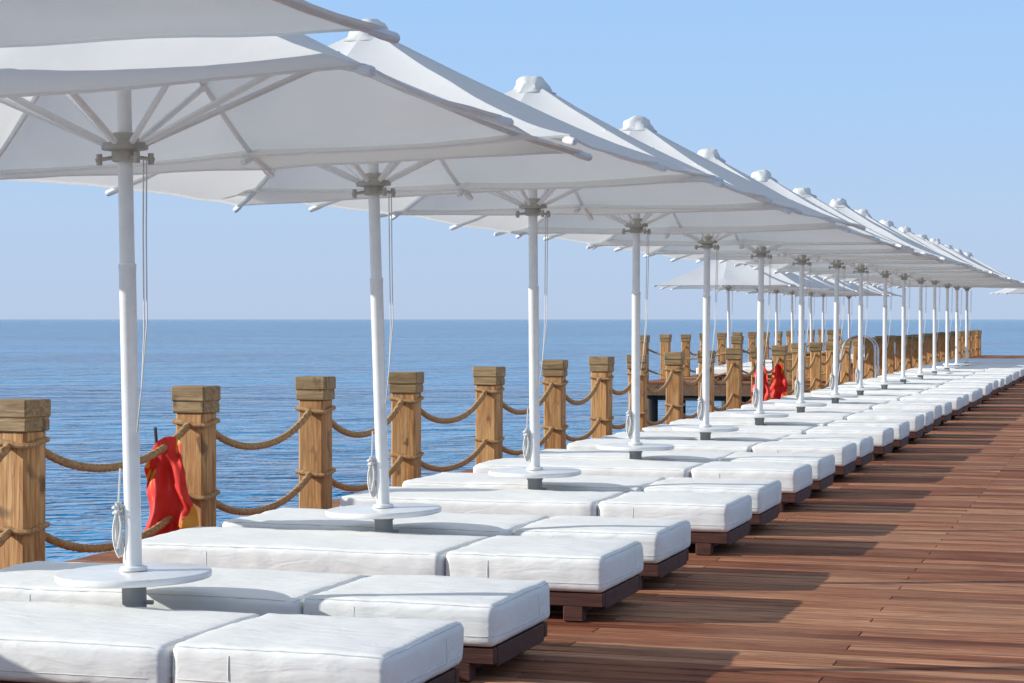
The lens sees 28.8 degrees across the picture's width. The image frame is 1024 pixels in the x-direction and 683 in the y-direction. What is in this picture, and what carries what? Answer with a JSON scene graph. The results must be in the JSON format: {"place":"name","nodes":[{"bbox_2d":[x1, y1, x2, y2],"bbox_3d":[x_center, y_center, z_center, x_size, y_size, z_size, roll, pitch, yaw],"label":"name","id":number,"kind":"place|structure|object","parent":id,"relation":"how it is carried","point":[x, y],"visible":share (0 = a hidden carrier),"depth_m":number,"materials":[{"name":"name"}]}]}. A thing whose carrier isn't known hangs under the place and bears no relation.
{"place":"outdoors","nodes":[
{"label":"outdoors","id":0,"kind":"place"},
{"bbox_2d":[0,319,1023,561],"bbox_3d":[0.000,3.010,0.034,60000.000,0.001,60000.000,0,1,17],"label":"sea","id":1,"kind":"structure","parent":0,"point":[70,369],"depth_m":104.71,"materials":[{"name":"liquid"}]},
{"bbox_2d":[64,355,1023,682],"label":"wooden pier deck","id":2,"kind":"structure","parent":1,"relation":"in","point":[902,565],"depth_m":10.58,"materials":[{"name":"brown wood"}]},
{"bbox_2d":[144,427,198,537],"bbox_3d":[-2.201,0.937,12.841,0.349,0.762,0.128,0,1,5],"label":"red flag","id":3,"kind":"object","parent":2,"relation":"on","point":[167,490],"visible":0.9,"depth_m":12.83,"materials":[{"name":"fabric"}]},
{"bbox_2d":[0,0,399,47],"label":"beach umbrella","id":4,"kind":"object","parent":2,"relation":"on","point":[28,23],"visible":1,"depth_m":6.48,"materials":[{"name":"fabric"}]},
{"bbox_2d":[0,601,463,682],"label":"sun lounger","id":5,"kind":"object","parent":2,"relation":"on","point":[52,642],"visible":1,"depth_m":7.14,"materials":[{"name":"fabric"}]},
{"bbox_2d":[0,561,549,681],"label":"sun lounger","id":6,"kind":"object","parent":2,"relation":"on","point":[501,621],"visible":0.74,"depth_m":8.34,"materials":[{"name":"fabric"}]},
{"bbox_2d":[0,34,592,606],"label":"beach umbrella","id":7,"kind":"object","parent":2,"relation":"on","point":[124,104],"visible":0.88,"depth_m":8.37,"materials":[{"name":"fabric"}]},
{"bbox_2d":[0,19,723,532],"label":"beach umbrella","id":8,"kind":"object","parent":2,"relation":"on","point":[406,65],"visible":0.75,"depth_m":10.88,"materials":[{"name":"fabric"}]},
{"bbox_2d":[123,527,643,621],"bbox_3d":[-0.665,1.181,10.308,2.599,0.326,0.886,0,1,17],"label":"sun lounger","id":9,"kind":"object","parent":2,"relation":"on","point":[580,576],"visible":0.77,"depth_m":9.94,"materials":[{"name":"fabric"}]},
{"bbox_2d":[0,340,851,568],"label":"rope fence","id":10,"kind":"object","parent":2,"relation":"on","point":[25,453],"visible":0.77,"depth_m":15.13,"materials":[{"name":"brown wood"}]},
{"bbox_2d":[222,508,690,589],"bbox_3d":[-0.316,1.170,11.442,2.598,0.323,0.875,0,1,17],"label":"sun lounger","id":11,"kind":"object","parent":2,"relation":"on","point":[665,543],"visible":0.52,"depth_m":11.14,"materials":[{"name":"fabric"}]},
{"bbox_2d":[243,76,802,489],"bbox_3d":[0.148,-0.255,13.625,3.293,3.122,3.293,0,1,17],"label":"beach umbrella","id":12,"kind":"object","parent":2,"relation":"on","point":[534,200],"visible":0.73,"depth_m":13.60,"materials":[{"name":"fabric"}]},
{"bbox_2d":[340,486,751,555],"bbox_3d":[0.226,1.151,13.012,2.601,0.327,0.884,0,1,17],"label":"sun lounger","id":13,"kind":"object","parent":2,"relation":"on","point":[714,519],"visible":0.66,"depth_m":12.62,"materials":[{"name":"fabric"}]},
{"bbox_2d":[402,472,781,525],"bbox_3d":[0.567,1.136,14.145,2.594,0.330,0.873,0,1,17],"label":"sun lounger","id":14,"kind":"object","parent":2,"relation":"on","point":[765,494],"visible":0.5,"depth_m":13.87,"materials":[{"name":"fabric"}]},
{"bbox_2d":[380,115,865,459],"bbox_3d":[1.020,-0.289,16.368,3.354,3.128,3.354,0,0,17],"label":"beach umbrella","id":15,"kind":"object","parent":2,"relation":"on","point":[641,129],"visible":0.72,"depth_m":16.34,"materials":[{"name":"fabric"}]},
{"bbox_2d":[473,458,812,511],"bbox_3d":[1.033,1.117,15.760,2.603,0.334,0.869,0,1,17],"label":"sun lounger","id":16,"kind":"object","parent":2,"relation":"on","point":[795,480],"visible":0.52,"depth_m":15.38,"materials":[{"name":"fabric"}]},
{"bbox_2d":[518,449,834,497],"bbox_3d":[1.401,1.107,16.925,2.597,0.326,0.880,0,1,17],"label":"sun lounger","id":17,"kind":"object","parent":2,"relation":"on","point":[823,468],"visible":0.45,"depth_m":16.62,"materials":[{"name":"fabric"}]},
{"bbox_2d":[494,148,898,439],"bbox_3d":[1.866,-0.301,19.091,3.293,3.092,3.292,1,1,17],"label":"beach umbrella","id":18,"kind":"object","parent":2,"relation":"on","point":[706,238],"visible":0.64,"depth_m":19.06,"materials":[{"name":"fabric"}]},
{"bbox_2d":[567,438,856,476],"bbox_3d":[1.856,1.089,18.495,2.596,0.329,0.868,0,1,17],"label":"sun lounger","id":19,"kind":"object","parent":2,"relation":"on","point":[844,454],"visible":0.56,"depth_m":18.11,"materials":[{"name":"fabric"}]},
{"bbox_2d":[601,432,873,472],"bbox_3d":[2.219,1.080,19.636,2.600,0.320,0.894,0,1,17],"label":"sun lounger","id":20,"kind":"object","parent":2,"relation":"on","point":[865,446],"visible":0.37,"depth_m":19.40,"materials":[{"name":"fabric"}]},
{"bbox_2d":[586,170,918,425],"bbox_3d":[2.727,-0.334,21.829,3.389,3.096,3.389,1,1,17],"label":"beach umbrella","id":21,"kind":"object","parent":2,"relation":"on","point":[761,250],"visible":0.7,"depth_m":21.77,"materials":[{"name":"fabric"}]},
{"bbox_2d":[751,362,771,402],"bbox_3d":[4.030,0.721,32.174,0.352,0.762,0.142,0,1,5],"label":"red flag","id":22,"kind":"object","parent":2,"relation":"on","point":[766,393],"visible":0.34,"depth_m":32.17,"materials":[{"name":"fabric"}]},
{"bbox_2d":[641,424,893,460],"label":"sun lounger","id":23,"kind":"object","parent":2,"relation":"on","point":[883,438],"visible":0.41,"depth_m":20.81,"materials":[{"name":"fabric"}]},
{"bbox_2d":[770,360,788,398],"bbox_3d":[4.539,0.703,33.790,0.354,0.762,0.154,0,1,5],"label":"red flag","id":24,"kind":"object","parent":2,"relation":"on","point":[778,386],"visible":0.81,"depth_m":33.80,"materials":[{"name":"fabric"}]},
{"bbox_2d":[670,419,909,452],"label":"sun lounger","id":25,"kind":"object","parent":2,"relation":"on","point":[901,431],"visible":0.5,"depth_m":22.02,"materials":[{"name":"fabric"}]},
{"bbox_2d":[647,187,943,412],"bbox_3d":[3.572,-0.358,24.558,3.327,3.083,3.327,1,1,17],"label":"beach umbrella","id":26,"kind":"object","parent":2,"relation":"on","point":[801,404],"visible":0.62,"depth_m":24.49,"materials":[{"name":"fabric"}]},
{"bbox_2d":[709,411,923,440],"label":"sun lounger","id":27,"kind":"object","parent":2,"relation":"on","point":[915,421],"visible":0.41,"depth_m":23.52,"materials":[{"name":"fabric"}]},
{"bbox_2d":[725,408,933,434],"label":"sun lounger","id":28,"kind":"object","parent":2,"relation":"on","point":[928,421],"visible":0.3,"depth_m":24.88,"materials":[{"name":"fabric"}]},
{"bbox_2d":[699,198,967,403],"bbox_3d":[4.448,-0.404,27.296,3.293,3.114,3.293,1,1,17],"label":"beach umbrella","id":29,"kind":"object","parent":2,"relation":"on","point":[841,206],"visible":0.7,"depth_m":27.21,"materials":[{"name":"fabric"}]},
{"bbox_2d":[741,402,941,425],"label":"sun lounger","id":30,"kind":"object","parent":2,"relation":"on","point":[936,409],"visible":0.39,"depth_m":26.28,"materials":[{"name":"fabric"}]},
{"bbox_2d":[734,209,975,395],"bbox_3d":[5.263,-0.437,30.046,3.293,3.119,3.293,0,1,17],"label":"beach umbrella","id":31,"kind":"object","parent":2,"relation":"on","point":[861,266],"visible":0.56,"depth_m":30.01,"materials":[{"name":"fabric"}]},
{"bbox_2d":[763,399,951,425],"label":"sun lounger","id":32,"kind":"object","parent":2,"relation":"on","point":[946,411],"visible":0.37,"depth_m":27.51,"materials":[{"name":"fabric"}]},
{"bbox_2d":[838,335,878,382],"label":"dock ladder","id":33,"kind":"object","parent":2,"relation":"attached to","point":[872,340],"visible":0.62,"depth_m":42.81,"materials":[{"name":"silver metal"}]},
{"bbox_2d":[780,395,962,417],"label":"sun lounger","id":34,"kind":"object","parent":2,"relation":"on","point":[957,404],"visible":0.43,"depth_m":29.00,"materials":[{"name":"fabric"}]},
{"bbox_2d":[774,220,989,389],"bbox_3d":[6.138,-0.454,32.757,3.323,3.092,3.323,1,1,17],"label":"beach umbrella","id":35,"kind":"object","parent":2,"relation":"on","point":[884,383],"visible":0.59,"depth_m":32.64,"materials":[{"name":"fabric"}]},
{"bbox_2d":[804,393,968,416],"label":"sun lounger","id":36,"kind":"object","parent":2,"relation":"on","point":[965,397],"visible":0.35,"depth_m":30.20,"materials":[{"name":"fabric"}]},
{"bbox_2d":[811,389,977,411],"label":"sun lounger","id":37,"kind":"object","parent":2,"relation":"on","point":[973,396],"visible":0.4,"depth_m":31.80,"materials":[{"name":"fabric"}]},
{"bbox_2d":[824,387,982,404],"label":"sun lounger","id":38,"kind":"object","parent":2,"relation":"on","point":[980,394],"visible":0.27,"depth_m":32.90,"materials":[{"name":"fabric"}]},
{"bbox_2d":[812,226,1000,383],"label":"beach umbrella","id":39,"kind":"object","parent":2,"relation":"on","point":[903,276],"visible":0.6,"depth_m":35.46,"materials":[{"name":"fabric"}]},
{"bbox_2d":[838,384,989,402],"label":"sun lounger","id":40,"kind":"object","parent":2,"relation":"on","point":[986,391],"visible":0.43,"depth_m":34.54,"materials":[{"name":"fabric"}]},
{"bbox_2d":[852,330,981,381],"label":"rope fence","id":41,"kind":"object","parent":2,"relation":"on","point":[894,343],"visible":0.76,"depth_m":56.82,"materials":[{"name":"brown wood"}]},
{"bbox_2d":[823,234,1012,379],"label":"beach umbrella","id":42,"kind":"object","parent":2,"relation":"on","point":[920,280],"visible":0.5,"depth_m":38.19,"materials":[{"name":"fabric"}]},
{"bbox_2d":[844,382,992,397],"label":"sun lounger","id":43,"kind":"object","parent":2,"relation":"on","point":[977,383],"visible":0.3,"depth_m":35.72,"materials":[{"name":"fabric"}]},
{"bbox_2d":[863,379,997,394],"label":"sun lounger","id":44,"kind":"object","parent":2,"relation":"on","point":[995,386],"visible":0.32,"depth_m":37.31,"materials":[{"name":"fabric"}]},
{"bbox_2d":[868,377,1003,395],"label":"sun lounger","id":45,"kind":"object","parent":2,"relation":"on","point":[1000,388],"visible":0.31,"depth_m":38.37,"materials":[{"name":"fabric"}]},
{"bbox_2d":[854,238,1019,372],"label":"beach umbrella","id":46,"kind":"object","parent":2,"relation":"on","point":[935,241],"visible":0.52,"depth_m":40.93,"materials":[{"name":"fabric"}]},
{"bbox_2d":[863,245,1023,371],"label":"beach umbrella","id":47,"kind":"object","parent":2,"relation":"on","point":[947,284],"visible":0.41,"depth_m":43.63,"materials":[{"name":"fabric"}]},
{"bbox_2d":[878,375,1009,392],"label":"sun lounger","id":48,"kind":"object","parent":2,"relation":"on","point":[1006,382],"visible":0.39,"depth_m":39.97,"materials":[{"name":"fabric"}]},
{"bbox_2d":[887,374,1011,389],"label":"sun lounger","id":49,"kind":"object","parent":2,"relation":"on","point":[1010,383],"visible":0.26,"depth_m":41.11,"materials":[{"name":"fabric"}]},
{"bbox_2d":[877,249,1023,368],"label":"beach umbrella","id":50,"kind":"object","parent":2,"relation":"on","point":[956,286],"visible":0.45,"depth_m":46.37,"materials":[{"name":"fabric"}]},
{"bbox_2d":[893,371,1016,387],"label":"sun lounger","id":51,"kind":"object","parent":2,"relation":"on","point":[1014,377],"visible":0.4,"depth_m":42.65,"materials":[{"name":"fabric"}]},
{"bbox_2d":[899,370,1018,384],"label":"sun lounger","id":52,"kind":"object","parent":2,"relation":"on","point":[1017,380],"visible":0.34,"depth_m":43.92,"materials":[{"name":"fabric"}]},
{"bbox_2d":[896,252,1023,365],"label":"beach umbrella","id":53,"kind":"object","parent":2,"relation":"on","point":[969,255],"visible":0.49,"depth_m":49.12,"materials":[{"name":"fabric"}]},
{"bbox_2d":[908,368,1023,383],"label":"sun lounger","id":54,"kind":"object","parent":2,"relation":"on","point":[1021,374],"visible":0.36,"depth_m":45.35,"materials":[{"name":"fabric"}]},
{"bbox_2d":[915,367,1023,381],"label":"sun lounger","id":55,"kind":"object","parent":2,"relation":"on","point":[984,368],"visible":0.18,"depth_m":46.54,"materials":[{"name":"fabric"}]},
{"bbox_2d":[922,366,1023,367],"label":"sun lounger","id":56,"kind":"object","parent":2,"relation":"on","point":[985,366],"visible":0.2,"depth_m":48.16,"materials":[{"name":"fabric"}]},
{"bbox_2d":[931,363,1023,364],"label":"sun lounger","id":57,"kind":"object","parent":2,"relation":"on","point":[985,364],"visible":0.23,"depth_m":50.93,"materials":[{"name":"fabric"}]},
{"bbox_2d":[936,362,1023,363],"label":"sun lounger","id":58,"kind":"object","parent":2,"relation":"on","point":[990,363],"visible":0.24,"depth_m":52.15,"materials":[{"name":"fabric"}]},
{"bbox_2d":[942,361,1023,362],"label":"sun lounger","id":59,"kind":"object","parent":2,"relation":"on","point":[993,362],"visible":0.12,"depth_m":54.03,"materials":[{"name":"fabric"}]},
{"bbox_2d":[949,360,1023,361],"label":"sun lounger","id":60,"kind":"object","parent":2,"relation":"on","point":[990,360],"visible":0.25,"depth_m":55.06,"materials":[{"name":"fabric"}]},
{"bbox_2d":[950,359,1023,360],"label":"sun lounger","id":61,"kind":"object","parent":2,"relation":"on","point":[990,359],"visible":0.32,"depth_m":56.63,"materials":[{"name":"fabric"}]},
{"bbox_2d":[990,281,1023,293],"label":"beach umbrella","id":62,"kind":"object","parent":2,"relation":"on","point":[1013,290],"visible":0.74,"depth_m":61.74,"materials":[{"name":"fabric"}]},
{"bbox_2d":[647,364,864,426],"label":"side platform deck","id":63,"kind":"structure","parent":1,"relation":"in","point":[690,393],"depth_m":45.76,"materials":[{"name":"brown wood"}]},
{"bbox_2d":[653,260,796,379],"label":"beach umbrella","id":64,"kind":"object","parent":63,"relation":"on","point":[730,275],"visible":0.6,"depth_m":47.24,"materials":[{"name":"fabric"}]},
{"bbox_2d":[696,367,771,380],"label":"sun lounger","id":65,"kind":"object","parent":63,"relation":"on","point":[719,370],"visible":0.23,"depth_m":47.18,"materials":[{"name":"fabric"}]},
{"bbox_2d":[640,335,840,382],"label":"rope fence","id":66,"kind":"object","parent":63,"relation":"on","point":[736,341],"visible":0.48,"depth_m":45.47,"materials":[{"name":"brown wood"}]},
{"bbox_2d":[714,366,771,378],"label":"sun lounger","id":67,"kind":"object","parent":63,"relation":"on","point":[743,366],"visible":0.06,"depth_m":48.34,"materials":[{"name":"fabric"}]},
{"bbox_2d":[721,364,771,365],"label":"sun lounger","id":68,"kind":"object","parent":63,"relation":"on","point":[749,365],"visible":0.12,"depth_m":50.17,"materials":[{"name":"fabric"}]},
{"bbox_2d":[659,329,842,379],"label":"rope fence","id":69,"kind":"object","parent":63,"relation":"on","point":[665,342],"visible":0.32,"depth_m":54.76,"materials":[{"name":"brown wood"}]},
{"bbox_2d":[710,273,841,344],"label":"beach umbrella","id":70,"kind":"object","parent":63,"relation":"on","point":[776,290],"visible":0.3,"depth_m":53.67,"materials":[{"name":"fabric"}]},
{"bbox_2d":[734,266,834,316],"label":"beach umbrella","id":71,"kind":"object","parent":63,"relation":"on","point":[791,278],"visible":0.25,"depth_m":49.96,"materials":[{"name":"fabric"}]},
{"bbox_2d":[725,275,856,342],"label":"beach umbrella","id":72,"kind":"object","parent":63,"relation":"on","point":[817,278],"visible":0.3,"depth_m":56.50,"materials":[{"name":"fabric"}]},
{"bbox_2d":[787,352,825,380],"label":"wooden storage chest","id":73,"kind":"object","parent":63,"relation":"on","point":[789,366],"visible":0.27,"depth_m":45.96,"materials":[{"name":"brown wood"}]},
{"bbox_2d":[748,276,872,341],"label":"beach umbrella","id":74,"kind":"object","parent":63,"relation":"on","point":[812,292],"visible":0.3,"depth_m":59.26,"materials":[{"name":"fabric"}]},
{"bbox_2d":[771,280,880,351],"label":"beach umbrella","id":75,"kind":"object","parent":63,"relation":"on","point":[822,294],"visible":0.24,"depth_m":62.14,"materials":[{"name":"fabric"}]},
{"bbox_2d":[782,282,889,322],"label":"beach umbrella","id":76,"kind":"object","parent":63,"relation":"on","point":[864,286],"visible":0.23,"depth_m":64.07,"materials":[{"name":"fabric"}]},
{"bbox_2d":[794,282,901,353],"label":"beach umbrella","id":77,"kind":"object","parent":63,"relation":"on","point":[876,288],"visible":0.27,"depth_m":67.74,"materials":[{"name":"fabric"}]},
{"bbox_2d":[0,0,1023,318],"label":"sky","id":78,"kind":"structure","parent":0,"point":[909,113],"materials":[{"name":"blue"}]},
{"bbox_2d":[923,365,1023,365],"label":"sun lounger","id":79,"kind":"object","parent":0,"point":[978,365],"visible":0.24,"depth_m":49.53,"materials":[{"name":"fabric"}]}
]}

